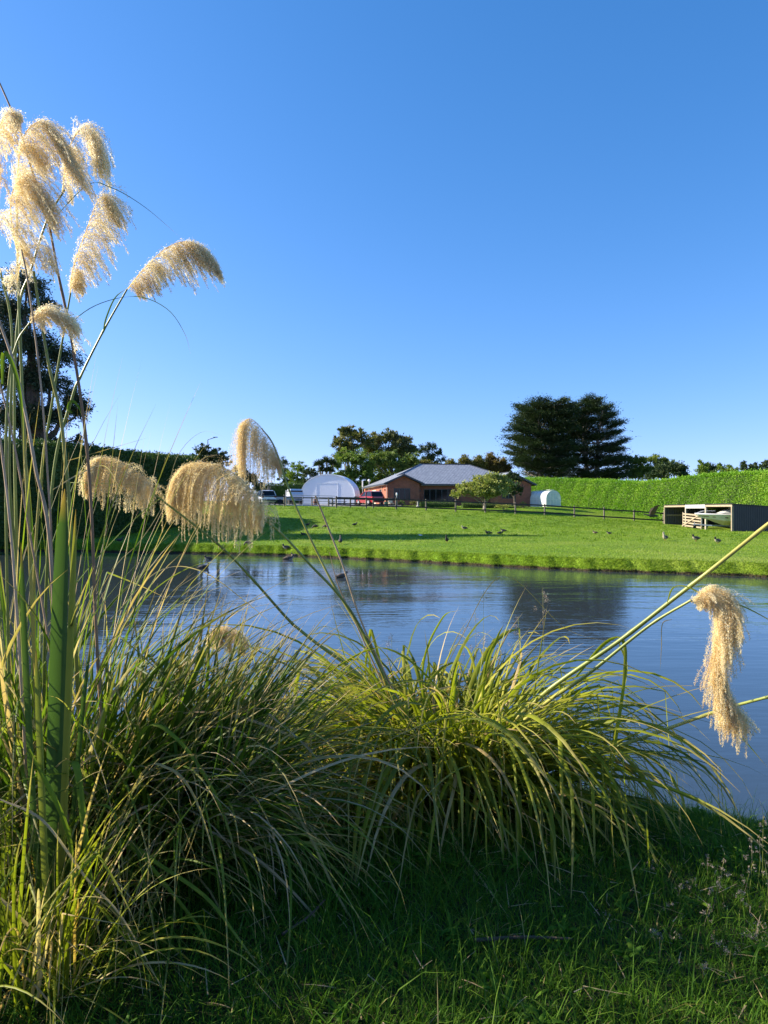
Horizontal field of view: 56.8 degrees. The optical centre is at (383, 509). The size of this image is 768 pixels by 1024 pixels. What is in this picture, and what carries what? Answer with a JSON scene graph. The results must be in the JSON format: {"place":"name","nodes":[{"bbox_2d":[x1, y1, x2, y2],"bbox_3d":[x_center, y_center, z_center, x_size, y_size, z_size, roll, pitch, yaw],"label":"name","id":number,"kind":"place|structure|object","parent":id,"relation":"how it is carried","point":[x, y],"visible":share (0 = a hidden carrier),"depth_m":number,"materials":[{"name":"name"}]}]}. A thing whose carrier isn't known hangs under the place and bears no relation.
{"place":"outdoors","nodes":[
{"label":"outdoors","id":0,"kind":"place"},
{"bbox_2d":[252,504,400,506],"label":"driveway","id":1,"kind":"structure","parent":0,"point":[317,505],"depth_m":82.67,"materials":[{"name":"gravel"}]},
{"bbox_2d":[256,490,275,504],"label":"parked car","id":2,"kind":"object","parent":1,"relation":"on","point":[269,493],"visible":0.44,"depth_m":78.79,"materials":[{"name":"white paint"}]},
{"bbox_2d":[276,496,300,502],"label":"flat trailer","id":3,"kind":"object","parent":1,"relation":"on","point":[279,499],"visible":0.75,"depth_m":82.19,"materials":[{"name":"metal"}]},
{"bbox_2d":[282,489,303,503],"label":"parked truck","id":4,"kind":"object","parent":1,"relation":"on","point":[297,492],"visible":0.42,"depth_m":84.92,"materials":[{"name":"white paint"}]},
{"bbox_2d":[299,474,359,504],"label":"arched shelter","id":5,"kind":"object","parent":1,"relation":"on","point":[328,485],"visible":0.81,"depth_m":90.00,"materials":[{"name":"plastic"}]},
{"bbox_2d":[356,491,384,504],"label":"parked car","id":6,"kind":"object","parent":1,"relation":"on","point":[373,494],"visible":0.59,"depth_m":82.58,"materials":[{"name":"red paint"}]},
{"bbox_2d":[0,550,767,822],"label":"pond water","id":7,"kind":"structure","parent":0,"point":[398,600],"depth_m":14.84,"materials":[{"name":"blue liquid"}]},
{"bbox_2d":[197,563,208,568],"bbox_3d":[-7.023,2.219,27.676,0.518,0.256,0.206,0,0,-11],"label":"duck","id":8,"kind":"object","parent":7,"relation":"on","point":[201,566],"visible":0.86,"depth_m":27.60},
{"bbox_2d":[282,554,293,558],"bbox_3d":[-4.392,2.211,32.733,0.570,0.281,0.227,0,0,-11],"label":"duck","id":9,"kind":"object","parent":7,"relation":"on","point":[288,557],"visible":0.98,"depth_m":32.66},
{"bbox_2d":[336,571,347,577],"bbox_3d":[-1.419,2.218,23.977,0.523,0.258,0.208,0,0,-34],"label":"duck","id":10,"kind":"object","parent":7,"relation":"on","point":[341,575],"visible":0.72,"depth_m":23.88},
{"bbox_2d":[0,501,767,1023],"bbox_3d":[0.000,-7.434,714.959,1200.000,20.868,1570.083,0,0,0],"label":"ground","id":11,"kind":"structure","parent":0,"point":[482,537],"depth_m":2.87,"materials":[{"name":"green plant"}]},
{"bbox_2d":[0,322,19,434],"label":"eucalyptus tree","id":12,"kind":"object","parent":11,"relation":"on","point":[3,346],"visible":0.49,"depth_m":47.53,"materials":[{"name":"green plant"}]},
{"bbox_2d":[0,262,97,445],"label":"tree","id":13,"kind":"object","parent":11,"relation":"on","point":[32,393],"visible":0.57,"depth_m":49.54,"materials":[{"name":"green plant"}]},
{"bbox_2d":[20,489,90,959],"bbox_3d":[-1.136,0.790,2.499,0.212,1.720,0.402,0,0,0],"label":"flax plant","id":14,"kind":"object","parent":11,"relation":"on","point":[60,680],"visible":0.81,"depth_m":2.46,"materials":[{"name":"green plant"}]},
{"bbox_2d":[0,434,199,547],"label":"hedge","id":15,"kind":"object","parent":11,"relation":"on","point":[148,464],"visible":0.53,"depth_m":44.24,"materials":[{"name":"green plant"}]},
{"bbox_2d":[0,716,261,1023],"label":"pampas grass clump","id":16,"kind":"object","parent":11,"relation":"on","point":[65,932],"visible":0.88,"depth_m":2.23,"materials":[{"name":"green plant"}]},
{"bbox_2d":[0,83,360,946],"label":"pampas grass clump","id":17,"kind":"object","parent":11,"relation":"on","point":[34,197],"visible":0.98,"depth_m":2.90,"materials":[{"name":"green plant"}]},
{"bbox_2d":[189,443,215,502],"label":"round tree","id":18,"kind":"object","parent":11,"relation":"on","point":[203,453],"visible":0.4,"depth_m":81.43,"materials":[{"name":"green plant"}]},
{"bbox_2d":[202,447,232,502],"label":"round tree","id":19,"kind":"object","parent":11,"relation":"on","point":[215,454],"visible":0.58,"depth_m":81.50,"materials":[{"name":"green plant"}]},
{"bbox_2d":[0,587,476,1023],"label":"pampas grass clump","id":20,"kind":"object","parent":11,"relation":"on","point":[223,828],"visible":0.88,"depth_m":2.86,"materials":[{"name":"green plant"}]},
{"bbox_2d":[228,463,265,500],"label":"leafy tree","id":21,"kind":"object","parent":11,"relation":"on","point":[252,481],"visible":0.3,"depth_m":83.72,"materials":[{"name":"green plant"}]},
{"bbox_2d":[248,495,284,505],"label":"rail fence","id":22,"kind":"object","parent":11,"relation":"on","point":[273,496],"visible":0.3,"depth_m":71.88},
{"bbox_2d":[262,469,276,489],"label":"gum tree","id":23,"kind":"object","parent":11,"relation":"on","point":[268,485],"visible":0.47,"depth_m":89.95,"materials":[{"name":"green plant"}]},
{"bbox_2d":[256,481,303,503],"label":"hedge","id":24,"kind":"object","parent":11,"relation":"on","point":[280,489],"visible":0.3,"depth_m":107.42,"materials":[{"name":"green plant"}]},
{"bbox_2d":[275,456,293,484],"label":"conifer tree","id":25,"kind":"object","parent":11,"relation":"on","point":[285,462],"visible":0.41,"depth_m":117.76,"materials":[{"name":"plant"}]},
{"bbox_2d":[282,461,310,484],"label":"tree","id":26,"kind":"object","parent":11,"relation":"on","point":[290,474],"visible":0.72,"depth_m":115.67,"materials":[{"name":"green plant"}]},
{"bbox_2d":[126,657,472,814],"bbox_3d":[-0.663,1.556,4.768,3.200,1.162,2.614,0,0,-19],"label":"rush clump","id":27,"kind":"object","parent":11,"relation":"on","point":[299,713],"visible":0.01,"depth_m":4.89,"materials":[{"name":"green plant"}]},
{"bbox_2d":[298,467,319,483],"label":"conifer tree","id":28,"kind":"object","parent":11,"relation":"on","point":[312,473],"visible":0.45,"depth_m":111.81,"materials":[{"name":"plant"}]},
{"bbox_2d":[285,497,332,505],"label":"rail fence","id":29,"kind":"object","parent":11,"relation":"on","point":[312,498],"visible":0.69,"depth_m":78.43,"materials":[{"name":"wood"}]},
{"bbox_2d":[286,495,334,506],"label":"field gate","id":30,"kind":"structure","parent":11,"relation":"on","point":[318,498],"depth_m":71.38,"materials":[{"name":"metal"}]},
{"bbox_2d":[312,455,338,474],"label":"tree","id":31,"kind":"object","parent":11,"relation":"on","point":[319,463],"visible":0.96,"depth_m":107.77,"materials":[{"name":"green plant"}]},
{"bbox_2d":[91,637,574,891],"bbox_3d":[-0.445,1.438,4.211,3.214,1.119,2.955,0,0,0],"label":"pampas grass clump","id":32,"kind":"object","parent":11,"relation":"on","point":[384,755],"visible":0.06,"depth_m":3.65,"materials":[{"name":"green plant"}]},
{"bbox_2d":[330,425,375,470],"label":"gum tree","id":33,"kind":"object","parent":11,"relation":"on","point":[345,433],"visible":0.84,"depth_m":127.44,"materials":[{"name":"green plant"}]},
{"bbox_2d":[330,447,379,487],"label":"tree","id":34,"kind":"object","parent":11,"relation":"on","point":[353,473],"visible":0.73,"depth_m":111.46,"materials":[{"name":"green plant"}]},
{"bbox_2d":[328,497,394,507],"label":"rail fence","id":35,"kind":"object","parent":11,"relation":"on","point":[350,503],"visible":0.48,"depth_m":74.88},
{"bbox_2d":[0,727,767,1023],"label":"bank grass","id":36,"kind":"structure","parent":11,"relation":"on","point":[401,903],"depth_m":2.54,"materials":[{"name":"plant"}]},
{"bbox_2d":[281,899,324,934],"bbox_3d":[-0.280,1.477,2.574,0.029,0.022,0.242,0,0,34],"label":"dry twig","id":37,"kind":"object","parent":36,"relation":"on","point":[303,920],"visible":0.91,"depth_m":2.55,"materials":[{"name":"plant"}]},
{"bbox_2d":[474,935,571,942],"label":"dry stalk","id":38,"kind":"object","parent":36,"relation":"on","point":[512,937],"visible":0.91,"depth_m":2.51,"materials":[{"name":"plant"}]},
{"bbox_2d":[0,541,767,577],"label":"bank tufts","id":39,"kind":"object","parent":11,"relation":"on","point":[454,556],"visible":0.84,"depth_m":30.32,"materials":[{"name":"plant"}]},
{"bbox_2d":[2,533,767,572],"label":"paddock grass","id":40,"kind":"structure","parent":11,"relation":"on","point":[567,553],"depth_m":36.28,"materials":[{"name":"plant"}]},
{"bbox_2d":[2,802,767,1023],"bbox_3d":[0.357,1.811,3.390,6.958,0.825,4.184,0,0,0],"label":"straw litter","id":41,"kind":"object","parent":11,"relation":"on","point":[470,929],"visible":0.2,"depth_m":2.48,"materials":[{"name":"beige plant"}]},
{"bbox_2d":[5,771,767,1023],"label":"bank weeds","id":42,"kind":"object","parent":11,"relation":"on","point":[541,1017],"visible":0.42,"depth_m":2.68,"materials":[{"name":"green plant"}]},
{"bbox_2d":[362,428,418,473],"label":"gum tree","id":43,"kind":"object","parent":11,"relation":"on","point":[401,444],"visible":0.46,"depth_m":131.09,"materials":[{"name":"green plant"}]},
{"bbox_2d":[364,449,420,484],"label":"willow tree","id":44,"kind":"object","parent":11,"relation":"on","point":[404,463],"visible":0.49,"depth_m":113.42,"materials":[{"name":"green plant"}]},
{"bbox_2d":[20,504,767,543],"bbox_3d":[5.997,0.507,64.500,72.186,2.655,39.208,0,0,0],"label":"paddock grass","id":45,"kind":"structure","parent":11,"relation":"on","point":[519,529],"depth_m":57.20,"materials":[{"name":"plant"}]},
{"bbox_2d":[386,633,402,704],"bbox_3d":[0.043,1.204,4.075,0.085,0.999,0.122,0,0,-33],"label":"grass stem","id":46,"kind":"object","parent":11,"relation":"on","point":[395,662],"visible":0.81,"depth_m":4.07,"materials":[{"name":"plant"}]},
{"bbox_2d":[77,417,767,915],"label":"pampas grass clump","id":47,"kind":"object","parent":11,"relation":"on","point":[529,755],"visible":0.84,"depth_m":3.69,"materials":[{"name":"green plant"}]},
{"bbox_2d":[411,458,439,467],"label":"shelter tree","id":48,"kind":"object","parent":11,"relation":"on","point":[424,462],"visible":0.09,"depth_m":115.39,"materials":[{"name":"green plant"}]},
{"bbox_2d":[417,442,447,463],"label":"pine tree","id":49,"kind":"object","parent":11,"relation":"on","point":[426,449],"visible":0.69,"depth_m":125.78,"materials":[{"name":"green plant"}]},
{"bbox_2d":[419,499,454,506],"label":"hedge","id":50,"kind":"object","parent":11,"relation":"on","point":[429,504],"visible":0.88,"depth_m":79.99,"materials":[{"name":"green plant"}]},
{"bbox_2d":[361,463,536,505],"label":"brick house","id":51,"kind":"structure","parent":11,"relation":"on","point":[421,481],"depth_m":89.27,"materials":[{"name":"brick"}]},
{"bbox_2d":[394,488,409,498],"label":"window","id":52,"kind":"structure","parent":51,"relation":"in","point":[403,493],"depth_m":86.40,"materials":[{"name":"grey glass"}]},
{"bbox_2d":[424,489,453,502],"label":"window","id":53,"kind":"structure","parent":51,"relation":"in","point":[429,494],"depth_m":89.16,"materials":[{"name":"black glass"}]},
{"bbox_2d":[502,494,512,498],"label":"window","id":54,"kind":"structure","parent":51,"relation":"in","point":[509,495],"depth_m":88.81,"materials":[{"name":"black glass"}]},
{"bbox_2d":[444,458,458,463],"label":"shelter tree","id":55,"kind":"object","parent":11,"relation":"on","point":[449,461],"visible":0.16,"depth_m":119.73,"materials":[{"name":"green plant"}]},
{"bbox_2d":[458,454,476,466],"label":"shelter tree","id":56,"kind":"object","parent":11,"relation":"on","point":[464,459],"visible":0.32,"depth_m":120.45,"materials":[{"name":"green plant"}]},
{"bbox_2d":[467,613,487,669],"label":"grass stem","id":57,"kind":"object","parent":11,"relation":"on","point":[477,637],"visible":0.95,"depth_m":4.06,"materials":[{"name":"plant"}]},
{"bbox_2d":[461,501,497,507],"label":"hedge","id":58,"kind":"object","parent":11,"relation":"on","point":[471,505],"visible":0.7,"depth_m":79.93,"materials":[{"name":"green plant"}]},
{"bbox_2d":[472,454,489,469],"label":"shelter tree","id":59,"kind":"object","parent":11,"relation":"on","point":[479,461],"visible":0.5,"depth_m":121.16,"materials":[{"name":"green plant"}]},
{"bbox_2d":[477,590,486,728],"bbox_3d":[0.583,1.115,4.162,0.073,1.289,0.042,0,0,-42],"label":"grass stem","id":60,"kind":"object","parent":11,"relation":"on","point":[483,622],"visible":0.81,"depth_m":4.16,"materials":[{"name":"plant"}]},
{"bbox_2d":[449,471,517,508],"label":"garden tree","id":61,"kind":"object","parent":11,"relation":"on","point":[489,486],"visible":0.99,"depth_m":76.50,"materials":[{"name":"green plant"}]},
{"bbox_2d":[484,452,503,471],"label":"shelter tree","id":62,"kind":"object","parent":11,"relation":"on","point":[494,465],"visible":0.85,"depth_m":122.07,"materials":[{"name":"green plant"}]},
{"bbox_2d":[335,496,663,522],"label":"rail fence","id":63,"kind":"object","parent":11,"relation":"on","point":[485,509],"visible":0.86,"depth_m":70.88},
{"bbox_2d":[496,504,510,509],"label":"rounded shrub","id":64,"kind":"object","parent":11,"relation":"on","point":[501,506],"visible":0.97,"depth_m":78.41,"materials":[{"name":"green plant"}]},
{"bbox_2d":[496,456,514,472],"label":"shelter tree","id":65,"kind":"object","parent":11,"relation":"on","point":[506,465],"visible":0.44,"depth_m":123.24,"materials":[{"name":"green plant"}]},
{"bbox_2d":[504,471,524,506],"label":"garden tree","id":66,"kind":"object","parent":11,"relation":"on","point":[515,477],"visible":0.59,"depth_m":80.91,"materials":[{"name":"green plant"}]},
{"bbox_2d":[503,504,531,507],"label":"hedge","id":67,"kind":"object","parent":11,"relation":"on","point":[517,506],"visible":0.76,"depth_m":80.91,"materials":[{"name":"green plant"}]},
{"bbox_2d":[507,616,529,784],"bbox_3d":[0.757,1.163,3.965,0.132,1.139,0.068,0,0,-8],"label":"grass stem","id":68,"kind":"object","parent":11,"relation":"on","point":[519,662],"visible":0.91,"depth_m":3.96,"materials":[{"name":"plant"}]},
{"bbox_2d":[533,591,548,760],"bbox_3d":[0.874,1.083,3.947,0.134,1.298,0.096,0,0,-30],"label":"grass stem","id":69,"kind":"object","parent":11,"relation":"on","point":[543,634],"visible":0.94,"depth_m":3.96,"materials":[{"name":"plant"}]},
{"bbox_2d":[495,393,590,477],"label":"macrocarpa tree","id":70,"kind":"object","parent":11,"relation":"on","point":[542,449],"visible":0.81,"depth_m":115.00,"materials":[{"name":"green plant"}]},
{"bbox_2d":[530,490,560,506],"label":"greenhouse","id":71,"kind":"object","parent":11,"relation":"on","point":[543,497],"visible":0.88,"depth_m":86.80,"materials":[{"name":"white"}]},
{"bbox_2d":[563,392,639,479],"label":"macrocarpa tree","id":72,"kind":"object","parent":11,"relation":"on","point":[601,412],"visible":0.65,"depth_m":119.20,"materials":[{"name":"green plant"}]},
{"bbox_2d":[624,454,654,480],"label":"gum tree","id":73,"kind":"object","parent":11,"relation":"on","point":[641,461],"visible":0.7,"depth_m":124.46,"materials":[{"name":"green plant"}]},
{"bbox_2d":[523,467,767,524],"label":"hedge","id":74,"kind":"object","parent":11,"relation":"on","point":[750,487],"visible":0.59,"depth_m":76.86,"materials":[{"name":"green plant"}]},
{"bbox_2d":[645,452,674,478],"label":"gum tree","id":75,"kind":"object","parent":11,"relation":"on","point":[653,459],"visible":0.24,"depth_m":126.14,"materials":[{"name":"green plant"}]},
{"bbox_2d":[643,459,689,479],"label":"round tree","id":76,"kind":"object","parent":11,"relation":"on","point":[675,469],"visible":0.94,"depth_m":104.15,"materials":[{"name":"green plant"}]},
{"bbox_2d":[662,902,672,916],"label":"grass stem","id":77,"kind":"object","parent":11,"relation":"on","point":[669,904],"visible":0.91,"depth_m":2.78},
{"bbox_2d":[675,883,682,904],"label":"grass stem","id":78,"kind":"object","parent":11,"relation":"on","point":[679,890],"visible":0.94,"depth_m":2.87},
{"bbox_2d":[683,879,696,894],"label":"grass stem","id":79,"kind":"object","parent":11,"relation":"on","point":[691,885],"visible":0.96,"depth_m":2.98,"materials":[{"name":"plant"}]},
{"bbox_2d":[682,512,701,528],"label":"timber gate","id":80,"kind":"structure","parent":11,"relation":"on","point":[688,520],"depth_m":61.07,"materials":[{"name":"wood"}]},
{"bbox_2d":[692,534,699,540],"bbox_3d":[16.415,1.487,37.397,0.575,0.380,0.227,0,0,-17],"label":"duck","id":81,"kind":"object","parent":11,"relation":"on","point":[695,538],"visible":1,"depth_m":37.32},
{"bbox_2d":[693,459,709,474],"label":"conifer tree","id":82,"kind":"object","parent":11,"relation":"on","point":[703,467],"visible":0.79,"depth_m":97.90,"materials":[{"name":"green plant"}]},
{"bbox_2d":[698,963,707,975],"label":"grass stem","id":83,"kind":"object","parent":11,"relation":"on","point":[705,964],"visible":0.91,"depth_m":2.37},
{"bbox_2d":[700,904,712,924],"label":"grass stem","id":84,"kind":"object","parent":11,"relation":"on","point":[707,912],"visible":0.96,"depth_m":2.67,"materials":[{"name":"plant"}]},
{"bbox_2d":[701,854,714,895],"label":"grass stem","id":85,"kind":"object","parent":11,"relation":"on","point":[707,870],"visible":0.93,"depth_m":2.97,"materials":[{"name":"plant"}]},
{"bbox_2d":[693,518,730,527],"bbox_3d":[27.288,1.095,56.467,5.322,0.850,2.080,0,0,3],"label":"trailer","id":86,"kind":"object","parent":11,"relation":"on","point":[694,524],"visible":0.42,"depth_m":56.27,"materials":[{"name":"metal"}]},
{"bbox_2d":[695,507,730,524],"bbox_3d":[27.346,0.507,56.464,5.200,1.525,2.000,0,0,3],"label":"motor boat","id":87,"kind":"object","parent":86,"relation":"on","point":[722,517],"visible":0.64,"depth_m":56.10,"materials":[{"name":"white plastic"}]},
{"bbox_2d":[707,461,720,472],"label":"conifer tree","id":88,"kind":"object","parent":11,"relation":"on","point":[712,468],"visible":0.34,"depth_m":100.51,"materials":[{"name":"green plant"}]},
{"bbox_2d":[664,503,767,531],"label":"shed","id":89,"kind":"object","parent":11,"relation":"on","point":[745,517],"visible":0.7,"depth_m":53.43,"materials":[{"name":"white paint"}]},
{"bbox_2d":[708,878,727,915],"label":"grass stem","id":90,"kind":"object","parent":11,"relation":"on","point":[716,893],"visible":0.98,"depth_m":2.78,"materials":[{"name":"plant"}]},
{"bbox_2d":[711,934,724,947],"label":"grass stem","id":91,"kind":"object","parent":11,"relation":"on","point":[717,942],"visible":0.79,"depth_m":2.54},
{"bbox_2d":[716,462,727,471],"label":"conifer tree","id":92,"kind":"object","parent":11,"relation":"on","point":[720,467],"visible":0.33,"depth_m":102.61,"materials":[{"name":"green plant"}]},
{"bbox_2d":[719,858,731,904],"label":"grass stem","id":93,"kind":"object","parent":11,"relation":"on","point":[721,876],"visible":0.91,"depth_m":2.87,"materials":[{"name":"plant"}]},
{"bbox_2d":[723,946,739,957],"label":"grass stem","id":94,"kind":"object","parent":11,"relation":"on","point":[727,950],"visible":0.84,"depth_m":2.47,"materials":[{"name":"plant"}]},
{"bbox_2d":[726,464,737,471],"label":"conifer tree","id":95,"kind":"object","parent":11,"relation":"on","point":[730,467],"visible":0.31,"depth_m":100.85,"materials":[{"name":"green plant"}]},
{"bbox_2d":[735,889,753,919],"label":"grass stem","id":96,"kind":"object","parent":11,"relation":"on","point":[741,900],"visible":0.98,"depth_m":2.77,"materials":[{"name":"plant"}]},
{"bbox_2d":[736,460,754,470],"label":"conifer tree","id":97,"kind":"object","parent":11,"relation":"on","point":[743,465],"visible":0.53,"depth_m":97.59,"materials":[{"name":"green plant"}]},
{"bbox_2d":[740,862,756,902],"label":"grass stem","id":98,"kind":"object","parent":11,"relation":"on","point":[748,878],"visible":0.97,"depth_m":2.87,"materials":[{"name":"plant"}]},
{"bbox_2d":[743,837,756,891],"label":"grass stem","id":99,"kind":"object","parent":11,"relation":"on","point":[746,856],"visible":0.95,"depth_m":2.96,"materials":[{"name":"plant"}]},
{"bbox_2d":[741,920,761,939],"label":"grass stem","id":100,"kind":"object","parent":11,"relation":"on","point":[756,930],"visible":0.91,"depth_m":2.58,"materials":[{"name":"plant"}]},
{"bbox_2d":[753,462,761,469],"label":"conifer tree","id":101,"kind":"object","parent":11,"relation":"on","point":[756,466],"visible":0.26,"depth_m":101.74,"materials":[{"name":"green plant"}]},
{"bbox_2d":[749,924,767,942],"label":"grass stem","id":102,"kind":"object","parent":11,"relation":"on","point":[751,937],"visible":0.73,"depth_m":2.58,"materials":[{"name":"plant"}]},
{"bbox_2d":[751,835,767,894],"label":"grass stem","id":103,"kind":"object","parent":11,"relation":"on","point":[757,852],"visible":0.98,"depth_m":2.97,"materials":[{"name":"plant"}]},
{"bbox_2d":[759,817,766,864],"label":"grass stem","id":104,"kind":"object","parent":11,"relation":"on","point":[764,838],"visible":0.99,"depth_m":2.97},
{"bbox_2d":[759,459,767,474],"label":"conifer tree","id":105,"kind":"object","parent":11,"relation":"on","point":[764,465],"visible":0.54,"depth_m":97.47,"materials":[{"name":"green plant"}]},
{"bbox_2d":[761,858,767,918],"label":"grass stem","id":106,"kind":"object","parent":11,"relation":"on","point":[767,884],"visible":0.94,"depth_m":2.78,"materials":[{"name":"plant"}]},
{"bbox_2d":[0,0,767,500],"label":"sky","id":107,"kind":"structure","parent":0,"point":[420,219],"materials":[{"name":"blue"}]},
{"bbox_2d":[643,505,659,516],"bbox_3d":[18.768,0.131,50.008,1.021,0.847,1.200,0,0,9],"label":"flying duck","id":108,"kind":"object","parent":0,"point":[652,511],"visible":1,"depth_m":49.83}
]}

